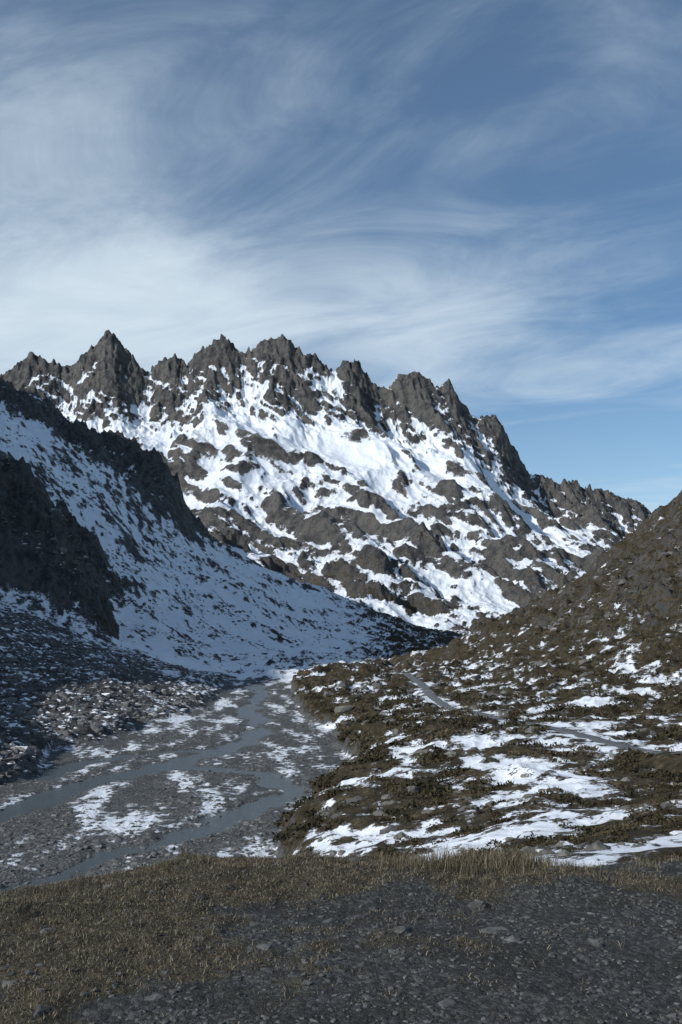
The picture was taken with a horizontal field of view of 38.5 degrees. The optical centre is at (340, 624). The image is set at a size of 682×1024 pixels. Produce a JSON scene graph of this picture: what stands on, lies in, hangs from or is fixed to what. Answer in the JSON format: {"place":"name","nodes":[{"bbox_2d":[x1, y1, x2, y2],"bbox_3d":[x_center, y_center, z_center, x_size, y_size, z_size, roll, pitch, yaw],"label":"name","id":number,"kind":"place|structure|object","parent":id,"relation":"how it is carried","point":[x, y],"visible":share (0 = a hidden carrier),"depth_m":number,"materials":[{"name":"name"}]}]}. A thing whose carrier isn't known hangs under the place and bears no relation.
{"place":"outdoors","nodes":[
{"label":"outdoors","id":0,"kind":"place"},
{"bbox_2d":[0,595,234,781],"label":"boulder field","id":1,"kind":"structure","parent":0,"point":[10,759],"depth_m":190.46,"materials":[{"name":"grey stone"}]},
{"bbox_2d":[0,684,311,891],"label":"river","id":2,"kind":"structure","parent":0,"point":[59,796],"depth_m":108.30,"materials":[{"name":"grey liquid"}]},
{"bbox_2d":[0,376,340,855],"bbox_3d":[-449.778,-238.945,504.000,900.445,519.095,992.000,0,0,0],"label":"hillside","id":3,"kind":"structure","parent":0,"point":[28,573],"depth_m":546.23,"materials":[{"name":"white snow"}]},
{"bbox_2d":[0,389,357,673],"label":"rock outcrop","id":4,"kind":"structure","parent":3,"relation":"on","point":[63,550],"depth_m":512.30,"materials":[{"name":"grey stone"}]},
{"bbox_2d":[0,679,358,889],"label":"riverbed","id":5,"kind":"structure","parent":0,"point":[118,814],"depth_m":110.61,"materials":[{"name":"grey gravel"}]},
{"bbox_2d":[0,681,338,890],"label":"river cobbles","id":6,"kind":"object","parent":5,"relation":"on","point":[98,845],"visible":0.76,"depth_m":87.80,"materials":[{"name":"grey stone"}]},
{"bbox_2d":[0,330,650,631],"bbox_3d":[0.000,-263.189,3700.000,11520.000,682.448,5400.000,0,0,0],"label":"rocky mountain","id":7,"kind":"structure","parent":0,"point":[416,498],"depth_m":1684.25,"materials":[{"name":"white snow"}]},
{"bbox_2d":[0,854,681,1023],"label":"gravel ground","id":8,"kind":"structure","parent":0,"point":[556,973],"depth_m":5.12,"materials":[{"name":"grey gravel"}]},
{"bbox_2d":[0,852,681,1023],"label":"dry grass","id":9,"kind":"structure","parent":8,"relation":"on","point":[127,880],"depth_m":5.72,"materials":[{"name":"brown plant"}]},
{"bbox_2d":[0,856,681,1023],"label":"stones","id":10,"kind":"object","parent":8,"relation":"on","point":[445,1003],"visible":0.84,"depth_m":5.17,"materials":[{"name":"grey stone"}]},
{"bbox_2d":[0,0,681,512],"label":"sky","id":11,"kind":"structure","parent":0,"point":[484,197],"materials":[{"name":"blue"}]},
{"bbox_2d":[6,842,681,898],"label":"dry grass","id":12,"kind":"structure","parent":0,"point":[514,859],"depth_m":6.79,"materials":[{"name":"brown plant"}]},
{"bbox_2d":[283,490,681,866],"bbox_3d":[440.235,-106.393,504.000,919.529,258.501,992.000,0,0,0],"label":"hillside","id":13,"kind":"structure","parent":0,"point":[377,636],"depth_m":151.14,"materials":[{"name":"white snow"}]},
{"bbox_2d":[270,519,681,861],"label":"heather shrubs","id":14,"kind":"object","parent":13,"relation":"on","point":[623,763],"visible":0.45,"depth_m":86.50,"materials":[{"name":"brown plant"}]},
{"bbox_2d":[305,529,681,859],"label":"scattered boulders","id":15,"kind":"object","parent":13,"relation":"on","point":[598,845],"visible":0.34,"depth_m":90.01,"materials":[{"name":"grey stone"}]},
{"bbox_2d":[402,673,681,753],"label":"footpath","id":16,"kind":"structure","parent":13,"relation":"on","point":[428,692],"depth_m":101.10,"materials":[{"name":"grey gravel"}]}
]}

